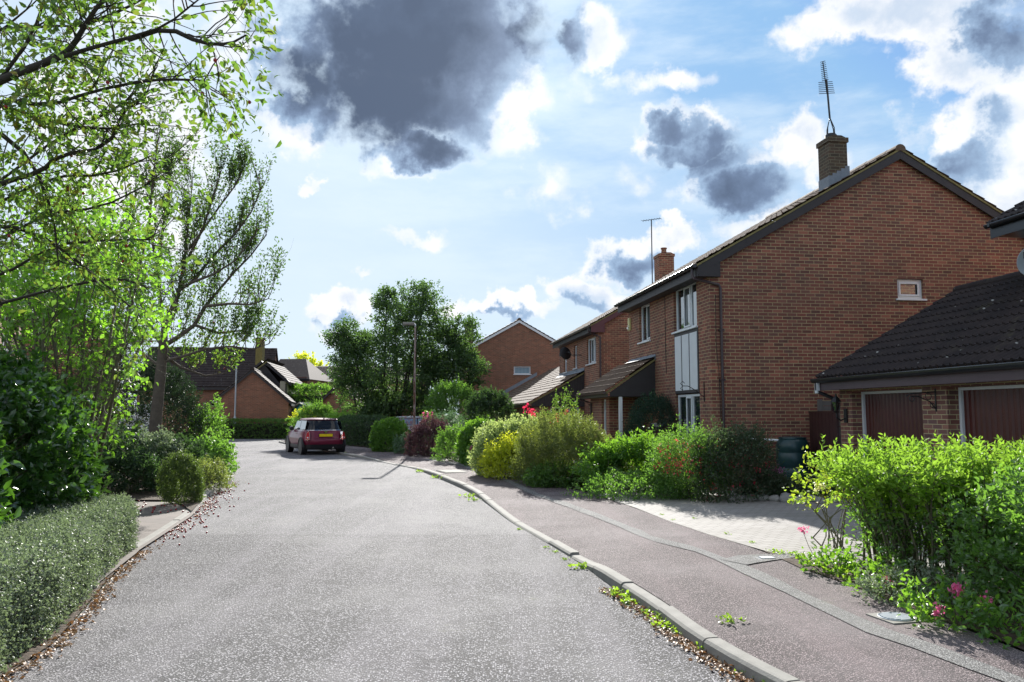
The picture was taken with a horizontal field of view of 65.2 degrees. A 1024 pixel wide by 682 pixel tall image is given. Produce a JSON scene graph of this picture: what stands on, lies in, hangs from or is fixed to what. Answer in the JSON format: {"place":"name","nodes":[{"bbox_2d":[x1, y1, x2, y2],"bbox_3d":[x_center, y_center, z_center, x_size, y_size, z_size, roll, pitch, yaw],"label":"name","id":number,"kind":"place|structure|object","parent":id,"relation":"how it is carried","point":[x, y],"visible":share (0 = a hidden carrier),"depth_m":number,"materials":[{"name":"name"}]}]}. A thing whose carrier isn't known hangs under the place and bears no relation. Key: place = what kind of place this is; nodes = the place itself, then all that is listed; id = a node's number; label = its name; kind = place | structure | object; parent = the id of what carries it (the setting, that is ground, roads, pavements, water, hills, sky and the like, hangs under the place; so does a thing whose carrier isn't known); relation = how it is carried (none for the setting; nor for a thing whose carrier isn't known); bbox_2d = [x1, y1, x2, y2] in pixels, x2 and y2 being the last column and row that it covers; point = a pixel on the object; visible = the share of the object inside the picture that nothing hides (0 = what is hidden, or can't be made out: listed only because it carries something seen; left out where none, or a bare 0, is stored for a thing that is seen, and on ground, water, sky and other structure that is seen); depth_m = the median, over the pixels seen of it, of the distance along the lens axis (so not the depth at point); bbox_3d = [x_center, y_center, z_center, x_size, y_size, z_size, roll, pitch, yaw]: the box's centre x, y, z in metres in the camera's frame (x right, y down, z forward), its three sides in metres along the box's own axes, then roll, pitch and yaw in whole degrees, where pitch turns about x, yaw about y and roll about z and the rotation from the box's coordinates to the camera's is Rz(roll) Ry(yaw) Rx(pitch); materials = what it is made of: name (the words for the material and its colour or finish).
{"place":"outdoors","nodes":[
{"label":"outdoors","id":0,"kind":"place"},
{"bbox_2d":[34,499,201,593],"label":"driveway","id":1,"kind":"structure","parent":0,"point":[151,523],"depth_m":11.84,"materials":[{"name":"concrete"}]},
{"bbox_2d":[0,421,113,501],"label":"shrub","id":2,"kind":"object","parent":1,"relation":"on","point":[99,485],"visible":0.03,"depth_m":11.06,"materials":[{"name":"green plant"}]},
{"bbox_2d":[137,337,278,433],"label":"brick house","id":3,"kind":"structure","parent":0,"point":[213,384],"depth_m":62.67,"materials":[{"name":"brick"}]},
{"bbox_2d":[313,385,410,415],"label":"bush","id":4,"kind":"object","parent":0,"point":[329,396],"depth_m":51.39,"materials":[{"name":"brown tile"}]},
{"bbox_2d":[316,366,427,415],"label":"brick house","id":5,"kind":"structure","parent":0,"point":[323,369],"depth_m":84.68,"materials":[{"name":"brown brick"}]},
{"bbox_2d":[0,439,745,681],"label":"road","id":6,"kind":"structure","parent":0,"point":[312,566],"depth_m":6.85,"materials":[{"name":"asphalt"}]},
{"bbox_2d":[0,549,151,681],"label":"leaf litter","id":7,"kind":"object","parent":6,"relation":"on","point":[107,587],"visible":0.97,"depth_m":6.13,"materials":[{"name":"plant"}]},
{"bbox_2d":[133,481,248,545],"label":"fallen leaves","id":8,"kind":"object","parent":6,"relation":"on","point":[185,522],"visible":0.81,"depth_m":12.67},
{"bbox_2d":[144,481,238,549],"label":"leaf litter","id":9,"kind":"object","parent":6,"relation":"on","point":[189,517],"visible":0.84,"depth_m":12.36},
{"bbox_2d":[285,416,345,454],"bbox_3d":[-7.953,3.779,32.288,1.900,1.494,3.726,3,-6,-27],"label":"parked car","id":10,"kind":"object","parent":6,"relation":"on","point":[306,434],"visible":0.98,"depth_m":30.87,"materials":[{"name":"red paint"}]},
{"bbox_2d":[568,561,586,569],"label":"weed","id":11,"kind":"object","parent":6,"relation":"on","point":[580,565],"visible":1,"depth_m":8.27,"materials":[{"name":"green plant"}]},
{"bbox_2d":[599,587,754,681],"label":"leaf litter","id":12,"kind":"object","parent":6,"relation":"on","point":[718,664],"visible":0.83,"depth_m":5.53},
{"bbox_2d":[0,414,1023,680],"bbox_3d":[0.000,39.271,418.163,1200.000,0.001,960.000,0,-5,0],"label":"ground","id":13,"kind":"structure","parent":0,"point":[448,458],"depth_m":7.53,"materials":[{"name":"soil"}]},
{"bbox_2d":[0,290,32,358],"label":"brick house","id":14,"kind":"structure","parent":13,"relation":"on","point":[3,344],"depth_m":23.19,"materials":[{"name":"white brick"}]},
{"bbox_2d":[0,334,111,521],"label":"laurel","id":15,"kind":"object","parent":13,"relation":"on","point":[41,407],"visible":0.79,"depth_m":8.42,"materials":[{"name":"green plant"}]},
{"bbox_2d":[0,561,125,676],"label":"soil bed","id":16,"kind":"object","parent":13,"relation":"on","point":[34,649],"visible":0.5,"depth_m":5.71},
{"bbox_2d":[0,420,25,539],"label":"laurel","id":17,"kind":"object","parent":16,"relation":"on","point":[6,489],"visible":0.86,"depth_m":7.05,"materials":[{"name":"green plant"}]},
{"bbox_2d":[0,491,140,673],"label":"clipped hedge","id":18,"kind":"object","parent":16,"relation":"on","point":[50,555],"visible":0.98,"depth_m":6.29,"materials":[{"name":"plant"}]},
{"bbox_2d":[19,285,151,444],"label":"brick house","id":19,"kind":"structure","parent":13,"relation":"on","point":[59,370],"depth_m":36.62,"materials":[{"name":"white brick"}]},
{"bbox_2d":[0,156,215,493],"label":"tall shrub","id":20,"kind":"object","parent":13,"relation":"on","point":[71,318],"visible":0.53,"depth_m":10.28,"materials":[{"name":"green plant"}]},
{"bbox_2d":[0,0,283,387],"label":"crab apple tree","id":21,"kind":"object","parent":13,"relation":"on","point":[26,86],"visible":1,"depth_m":5.42,"materials":[{"name":"green plant"}]},
{"bbox_2d":[99,453,230,510],"bbox_3d":[-13.452,3.748,24.468,22.063,0.001,19.005,-1,-5,14],"label":"soil bed","id":22,"kind":"object","parent":13,"relation":"on","point":[154,495],"visible":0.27,"depth_m":14.99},
{"bbox_2d":[68,392,145,480],"bbox_3d":[-10.082,2.183,18.996,3.251,2.293,2.206,0,-5,0],"label":"shrub","id":23,"kind":"object","parent":22,"relation":"on","point":[134,424],"visible":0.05,"depth_m":18.99,"materials":[{"name":"green plant"}]},
{"bbox_2d":[91,442,166,493],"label":"shrub","id":24,"kind":"object","parent":22,"relation":"on","point":[149,464],"visible":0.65,"depth_m":15.20,"materials":[{"name":"green plant"}]},
{"bbox_2d":[93,420,166,492],"bbox_3d":[-8.472,2.303,16.141,3.298,1.589,2.368,0,-5,0],"label":"shrub","id":25,"kind":"object","parent":22,"relation":"on","point":[121,435],"visible":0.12,"depth_m":15.90,"materials":[{"name":"green plant"}]},
{"bbox_2d":[85,347,212,455],"bbox_3d":[-9.292,1.800,20.289,3.538,3.328,2.720,0,-5,0],"label":"yew","id":26,"kind":"object","parent":22,"relation":"on","point":[172,390],"visible":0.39,"depth_m":20.06,"materials":[{"name":"green plant"}]},
{"bbox_2d":[121,424,193,488],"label":"shrub","id":27,"kind":"object","parent":22,"relation":"on","point":[163,434],"visible":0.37,"depth_m":16.29,"materials":[{"name":"plant"}]},
{"bbox_2d":[155,447,206,504],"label":"clipped shrub","id":28,"kind":"object","parent":22,"relation":"on","point":[168,487],"visible":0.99,"depth_m":13.80,"materials":[{"name":"green plant"}]},
{"bbox_2d":[156,429,212,485],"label":"shrub","id":29,"kind":"object","parent":22,"relation":"on","point":[196,452],"visible":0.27,"depth_m":16.86,"materials":[{"name":"green plant"}]},
{"bbox_2d":[96,100,291,482],"bbox_3d":[-7.145,-1.074,17.456,5.151,8.472,2.684,0,-5,0],"label":"crab apple tree","id":30,"kind":"object","parent":22,"relation":"on","point":[247,326],"visible":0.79,"depth_m":17.58,"materials":[{"name":"green plant"}]},
{"bbox_2d":[178,454,238,492],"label":"shrub","id":31,"kind":"object","parent":22,"relation":"on","point":[216,474],"visible":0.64,"depth_m":16.14,"materials":[{"name":"green plant"}]},
{"bbox_2d":[184,392,233,461],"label":"shrub","id":32,"kind":"object","parent":22,"relation":"on","point":[216,418],"visible":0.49,"depth_m":20.88,"materials":[{"name":"green plant"}]},
{"bbox_2d":[188,427,240,479],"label":"shrub","id":33,"kind":"object","parent":22,"relation":"on","point":[225,450],"visible":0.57,"depth_m":18.49,"materials":[{"name":"green plant"}]},
{"bbox_2d":[136,456,235,551],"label":"kerb","id":34,"kind":"structure","parent":13,"relation":"on","point":[208,493],"depth_m":11.76,"materials":[{"name":"concrete"}]},
{"bbox_2d":[233,365,236,438],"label":"street lamp","id":35,"kind":"object","parent":13,"relation":"on","point":[235,395],"visible":0.66,"depth_m":50.76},
{"bbox_2d":[209,367,297,437],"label":"garage","id":36,"kind":"structure","parent":13,"relation":"on","point":[258,395],"depth_m":51.41,"materials":[{"name":"brick"}]},
{"bbox_2d":[211,417,295,438],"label":"clipped hedge","id":37,"kind":"object","parent":13,"relation":"on","point":[263,429],"visible":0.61,"depth_m":49.94,"materials":[{"name":"green plant"}]},
{"bbox_2d":[255,358,301,397],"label":"brick house","id":38,"kind":"structure","parent":13,"relation":"on","point":[278,374],"depth_m":57.93,"materials":[{"name":"grey tile"}]},
{"bbox_2d":[279,359,331,395],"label":"brick house","id":39,"kind":"structure","parent":13,"relation":"on","point":[305,371],"depth_m":68.35,"materials":[{"name":"grey tile"}]},
{"bbox_2d":[288,350,329,365],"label":"tree","id":40,"kind":"object","parent":13,"relation":"on","point":[311,360],"visible":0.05,"depth_m":95.70,"materials":[{"name":"yellow plant"}]},
{"bbox_2d":[285,399,334,433],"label":"shrub","id":41,"kind":"object","parent":13,"relation":"on","point":[317,410],"visible":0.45,"depth_m":46.42,"materials":[{"name":"green plant"}]},
{"bbox_2d":[287,382,333,403],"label":"tall hedge","id":42,"kind":"object","parent":13,"relation":"on","point":[308,388],"visible":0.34,"depth_m":58.12,"materials":[{"name":"green plant"}]},
{"bbox_2d":[319,408,356,421],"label":"shrub","id":43,"kind":"object","parent":13,"relation":"on","point":[334,414],"visible":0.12,"depth_m":41.32,"materials":[{"name":"green plant"}]},
{"bbox_2d":[319,276,492,420],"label":"dark tree","id":44,"kind":"object","parent":13,"relation":"on","point":[449,365],"visible":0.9,"depth_m":45.34,"materials":[{"name":"green plant"}]},
{"bbox_2d":[397,416,455,439],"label":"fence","id":45,"kind":"object","parent":13,"relation":"on","point":[416,421],"visible":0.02,"depth_m":42.24,"materials":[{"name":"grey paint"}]},
{"bbox_2d":[430,422,468,461],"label":"shrub","id":46,"kind":"object","parent":13,"relation":"on","point":[442,442],"visible":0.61,"depth_m":25.02,"materials":[{"name":"green plant"}]},
{"bbox_2d":[459,316,559,424],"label":"brick house","id":47,"kind":"structure","parent":13,"relation":"on","point":[518,352],"depth_m":51.54,"materials":[{"name":"brown brick"}]},
{"bbox_2d":[513,366,531,374],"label":"window","id":48,"kind":"structure","parent":47,"relation":"in","point":[518,370],"depth_m":51.58,"materials":[{"name":"white plastic"}]},
{"bbox_2d":[352,441,696,488],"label":"front gardens","id":49,"kind":"object","parent":13,"relation":"on","point":[582,487],"visible":0.1,"depth_m":28.65,"materials":[{"name":"soil"}]},
{"bbox_2d":[336,413,395,447],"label":"clipped hedge","id":50,"kind":"object","parent":49,"relation":"on","point":[358,431],"visible":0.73,"depth_m":36.74,"materials":[{"name":"green plant"}]},
{"bbox_2d":[368,416,410,451],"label":"round bush","id":51,"kind":"object","parent":49,"relation":"on","point":[392,426],"visible":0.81,"depth_m":31.11,"materials":[{"name":"green plant"}]},
{"bbox_2d":[403,322,415,453],"bbox_3d":[-3.831,1.789,29.940,0.551,5.024,0.240,0,-5,0],"label":"street lamp","id":52,"kind":"object","parent":49,"relation":"on","point":[414,387],"visible":0.81,"depth_m":29.96,"materials":[{"name":"metal"}]},
{"bbox_2d":[390,431,432,454],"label":"shrub","id":53,"kind":"object","parent":49,"relation":"on","point":[402,443],"visible":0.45,"depth_m":29.61,"materials":[{"name":"green plant"}]},
{"bbox_2d":[401,412,453,457],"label":"shrub","id":54,"kind":"object","parent":49,"relation":"on","point":[412,441],"visible":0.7,"depth_m":27.80,"materials":[{"name":"purple plant"}]},
{"bbox_2d":[423,408,467,452],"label":"shrub","id":55,"kind":"object","parent":49,"relation":"on","point":[451,420],"visible":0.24,"depth_m":29.84,"materials":[{"name":"green plant"}]},
{"bbox_2d":[421,375,484,427],"bbox_3d":[-2.578,3.204,36.934,3.224,3.456,2.845,0,-5,0],"label":"tree","id":56,"kind":"object","parent":49,"relation":"on","point":[451,391],"visible":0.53,"depth_m":36.34,"materials":[{"name":"green plant"}]},
{"bbox_2d":[463,443,474,466],"bbox_3d":[-0.919,3.216,22.622,0.983,1.035,0.857,0,-5,0],"label":"valerian","id":57,"kind":"object","parent":49,"relation":"on","point":[470,448],"visible":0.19,"depth_m":22.57,"materials":[{"name":"green plant"}]},
{"bbox_2d":[454,415,494,463],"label":"clipped shrub","id":58,"kind":"object","parent":49,"relation":"on","point":[465,435],"visible":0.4,"depth_m":23.52,"materials":[{"name":"green plant"}]},
{"bbox_2d":[458,385,520,424],"bbox_3d":[-0.916,3.163,32.824,2.594,2.798,2.362,0,-5,0],"label":"tree","id":59,"kind":"object","parent":49,"relation":"on","point":[482,402],"visible":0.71,"depth_m":32.45,"materials":[{"name":"green plant"}]},
{"bbox_2d":[476,429,542,479],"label":"shrub","id":60,"kind":"object","parent":49,"relation":"on","point":[498,451],"visible":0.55,"depth_m":18.19,"materials":[{"name":"yellow plant"}]},
{"bbox_2d":[466,412,563,478],"bbox_3d":[0.107,2.572,19.439,2.440,1.678,2.105,0,-5,0],"label":"shrub","id":61,"kind":"object","parent":49,"relation":"on","point":[493,431],"visible":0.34,"depth_m":19.11,"materials":[{"name":"green plant"}]},
{"bbox_2d":[521,455,584,489],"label":"shrub","id":62,"kind":"object","parent":49,"relation":"on","point":[534,476],"visible":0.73,"depth_m":16.11,"materials":[{"name":"green plant"}]},
{"bbox_2d":[545,382,583,446],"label":"rose bush","id":63,"kind":"object","parent":49,"relation":"on","point":[566,404],"visible":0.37,"depth_m":20.20,"materials":[{"name":"green plant"}]},
{"bbox_2d":[505,404,633,490],"bbox_3d":[1.380,2.240,16.894,3.078,1.830,2.172,0,-5,0],"label":"shrub","id":64,"kind":"object","parent":49,"relation":"on","point":[551,443],"visible":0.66,"depth_m":16.70,"materials":[{"name":"green plant"}]},
{"bbox_2d":[566,426,674,490],"bbox_3d":[2.202,2.360,15.665,2.249,1.417,1.618,2,-6,-25],"label":"shrub","id":65,"kind":"object","parent":49,"relation":"on","point":[618,451],"visible":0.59,"depth_m":15.64,"materials":[{"name":"green plant"}]},
{"bbox_2d":[620,388,680,467],"bbox_3d":[3.566,2.304,20.078,1.702,2.281,2.133,0,-5,0],"label":"conifer","id":66,"kind":"object","parent":49,"relation":"on","point":[655,404],"visible":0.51,"depth_m":19.78,"materials":[{"name":"green plant"}]},
{"bbox_2d":[279,440,803,681],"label":"kerb","id":67,"kind":"structure","parent":13,"relation":"on","point":[757,669],"depth_m":6.25,"materials":[{"name":"concrete"}]},
{"bbox_2d":[488,218,674,441],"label":"brick house","id":68,"kind":"structure","parent":13,"relation":"on","point":[594,349],"depth_m":31.96,"materials":[{"name":"brick"}]},
{"bbox_2d":[550,407,578,441],"bbox_3d":[2.110,3.329,31.939,1.280,1.385,0.175,1,-5,-7],"label":"window","id":69,"kind":"structure","parent":68,"relation":"in","point":[569,410],"depth_m":32.03,"materials":[{"name":"white plastic"}]},
{"bbox_2d":[585,337,595,365],"bbox_3d":[3.096,0.399,30.957,0.175,1.045,1.650,1,-5,-7],"label":"window","id":70,"kind":"structure","parent":68,"relation":"in","point":[591,342],"depth_m":31.15,"materials":[{"name":"white plastic"}]},
{"bbox_2d":[640,414,741,501],"bbox_3d":[3.178,2.100,14.216,1.866,1.636,1.879,0,-5,0],"label":"fuchsia","id":71,"kind":"object","parent":13,"relation":"on","point":[666,452],"visible":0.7,"depth_m":13.82,"materials":[{"name":"green plant"}]},
{"bbox_2d":[680,414,783,503],"bbox_3d":[3.817,2.099,13.889,1.813,1.650,1.629,0,-5,0],"label":"fuchsia","id":72,"kind":"object","parent":13,"relation":"on","point":[737,450],"visible":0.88,"depth_m":13.63,"materials":[{"name":"green plant"}]},
{"bbox_2d":[575,61,1023,478],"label":"brick house","id":73,"kind":"structure","parent":13,"relation":"on","point":[767,319],"depth_m":18.22,"materials":[{"name":"brown brick"}]},
{"bbox_2d":[637,303,650,344],"bbox_3d":[3.752,-0.494,22.486,0.175,1.105,1.120,1,-5,-7],"label":"window","id":74,"kind":"structure","parent":73,"relation":"in","point":[645,310],"depth_m":22.62,"materials":[{"name":"white plastic"}]},
{"bbox_2d":[671,282,697,334],"bbox_3d":[4.184,-0.796,19.240,0.175,1.125,1.700,1,-5,-7],"label":"window","id":75,"kind":"structure","parent":73,"relation":"in","point":[686,302],"depth_m":19.34,"materials":[{"name":"white plastic"}]},
{"bbox_2d":[678,394,700,437],"bbox_3d":[4.215,1.885,18.941,0.068,1.240,1.520,1,-5,-7],"label":"window","id":76,"kind":"structure","parent":73,"relation":"in","point":[689,404],"depth_m":19.02,"materials":[{"name":"white plastic"}]},
{"bbox_2d":[896,279,926,300],"bbox_3d":[9.114,-1.169,18.337,0.740,0.505,0.175,1,-5,-7],"label":"window","id":77,"kind":"structure","parent":73,"relation":"in","point":[908,289],"depth_m":18.39,"materials":[{"name":"white plastic"}]},
{"bbox_2d":[779,471,846,498],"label":"shrub","id":78,"kind":"object","parent":13,"relation":"on","point":[799,487],"visible":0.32,"depth_m":13.96,"materials":[{"name":"green plant"}]},
{"bbox_2d":[781,445,858,549],"bbox_3d":[3.564,1.799,8.922,1.083,1.277,0.703,0,-5,0],"label":"rose bush","id":79,"kind":"object","parent":13,"relation":"on","point":[820,485],"visible":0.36,"depth_m":8.88,"materials":[{"name":"green plant"}]},
{"bbox_2d":[808,404,839,478],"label":"garden gate","id":80,"kind":"structure","parent":13,"relation":"on","point":[825,423],"depth_m":16.42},
{"bbox_2d":[817,399,841,451],"bbox_3d":[7.200,2.215,17.360,1.090,1.900,0.080,0,-5,-3],"label":"fence panel","id":81,"kind":"object","parent":13,"relation":"on","point":[823,405],"visible":0.15,"depth_m":17.39,"materials":[{"name":"grey wood"}]},
{"bbox_2d":[763,550,1023,649],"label":"soil bed","id":82,"kind":"object","parent":13,"relation":"on","point":[998,633],"visible":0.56,"depth_m":6.28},
{"bbox_2d":[792,525,867,581],"bbox_3d":[3.011,2.074,7.548,0.642,0.630,0.557,-3,-6,33],"label":"valerian","id":83,"kind":"object","parent":82,"relation":"on","point":[845,560],"visible":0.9,"depth_m":7.47,"materials":[{"name":"green plant"}]},
{"bbox_2d":[821,564,855,574],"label":"weed","id":84,"kind":"object","parent":82,"relation":"on","point":[846,570],"visible":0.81,"depth_m":7.40,"materials":[{"name":"green plant"}]},
{"bbox_2d":[841,545,923,602],"bbox_3d":[3.141,2.029,6.716,0.720,0.617,0.586,0,-5,0],"label":"valerian","id":85,"kind":"object","parent":82,"relation":"on","point":[873,565],"visible":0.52,"depth_m":6.70,"materials":[{"name":"green plant"}]},
{"bbox_2d":[848,551,976,605],"bbox_3d":[3.232,1.996,6.412,1.037,0.585,0.718,0,-5,0],"label":"dark shrub","id":86,"kind":"object","parent":82,"relation":"on","point":[867,588],"visible":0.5,"depth_m":6.39,"materials":[{"name":"green plant"}]},
{"bbox_2d":[807,430,1023,590],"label":"privet bush","id":87,"kind":"object","parent":82,"relation":"on","point":[892,488],"visible":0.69,"depth_m":6.88,"materials":[{"name":"green plant"}]},
{"bbox_2d":[889,567,1006,638],"bbox_3d":[3.055,1.942,5.652,0.714,0.629,0.586,0,-5,0],"label":"valerian","id":88,"kind":"object","parent":82,"relation":"on","point":[955,611],"visible":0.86,"depth_m":5.65,"materials":[{"name":"green plant"}]},
{"bbox_2d":[933,457,1023,611],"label":"shrub","id":89,"kind":"object","parent":82,"relation":"on","point":[1014,578],"visible":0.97,"depth_m":5.94,"materials":[{"name":"green plant"}]},
{"bbox_2d":[958,582,1023,651],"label":"valerian","id":90,"kind":"object","parent":82,"relation":"on","point":[991,607],"visible":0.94,"depth_m":5.30,"materials":[{"name":"green plant"}]},
{"bbox_2d":[810,271,1023,508],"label":"garage","id":91,"kind":"structure","parent":13,"relation":"on","point":[952,362],"depth_m":13.12,"materials":[{"name":"tile"}]},
{"bbox_2d":[861,389,923,457],"bbox_3d":[6.644,1.800,13.807,0.085,1.890,2.046,1,-5,-7],"label":"garage door","id":92,"kind":"structure","parent":91,"relation":"in","point":[891,413],"depth_m":13.98,"materials":[{"name":"brown plastic"}]},
{"bbox_2d":[958,384,1023,467],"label":"garage door","id":93,"kind":"structure","parent":91,"relation":"in","point":[987,412],"depth_m":11.61,"materials":[{"name":"brown plastic"}]},
{"bbox_2d":[983,201,1023,274],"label":"brick house","id":94,"kind":"structure","parent":13,"relation":"on","point":[1009,223],"depth_m":13.70,"materials":[{"name":"tile"}]},
{"bbox_2d":[0,0,1023,412],"label":"sky","id":95,"kind":"structure","parent":0,"point":[513,155],"materials":[{"name":"blue"}]},
{"bbox_2d":[283,440,1023,681],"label":"pavement","id":96,"kind":"structure","parent":0,"point":[792,635],"depth_m":6.56,"materials":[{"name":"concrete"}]},
{"bbox_2d":[424,459,1023,681],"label":"trench strip","id":97,"kind":"object","parent":96,"relation":"on","point":[865,625],"visible":0.87,"depth_m":6.10,"materials":[{"name":"concrete"}]},
{"bbox_2d":[715,612,746,623],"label":"weed","id":98,"kind":"object","parent":96,"relation":"on","point":[728,617],"visible":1,"depth_m":5.79,"materials":[{"name":"green plant"}]},
{"bbox_2d":[722,553,795,564],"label":"trench branch","id":99,"kind":"object","parent":96,"relation":"on","point":[746,559],"visible":0.86,"depth_m":8.20,"materials":[{"name":"concrete"}]},
{"bbox_2d":[866,611,924,624],"bbox_3d":[2.809,2.027,5.853,0.290,0.034,0.290,1,-5,-15],"label":"access cover","id":100,"kind":"object","parent":96,"relation":"on","point":[893,619],"visible":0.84,"depth_m":5.81,"materials":[{"name":"metal"}]},
{"bbox_2d":[591,485,978,569],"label":"driveway","id":101,"kind":"structure","parent":0,"point":[768,525],"depth_m":11.12,"materials":[{"name":"concrete"}]},
{"bbox_2d":[563,464,695,507],"bbox_3d":[2.198,2.627,14.460,2.668,0.762,2.126,0,-5,0],"label":"shrub","id":102,"kind":"object","parent":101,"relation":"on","point":[622,479],"visible":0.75,"depth_m":14.14,"materials":[{"name":"green plant"}]},
{"bbox_2d":[736,464,794,496],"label":"shrub","id":103,"kind":"object","parent":101,"relation":"on","point":[783,481],"visible":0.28,"depth_m":13.91,"materials":[{"name":"green plant"}]},
{"bbox_2d":[779,492,791,501],"bbox_3d":[4.628,2.667,13.515,0.259,0.224,0.309,-2,-6,21],"label":"rock","id":104,"kind":"object","parent":101,"relation":"on","point":[784,496],"visible":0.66,"depth_m":13.42,"materials":[{"name":"stone"}]},
{"bbox_2d":[776,436,809,483],"bbox_3d":[5.968,2.581,16.994,0.690,1.105,0.686,0,-5,0],"label":"water butt","id":105,"kind":"object","parent":101,"relation":"on","point":[790,453],"visible":0.76,"depth_m":16.73,"materials":[{"name":"green plastic"}]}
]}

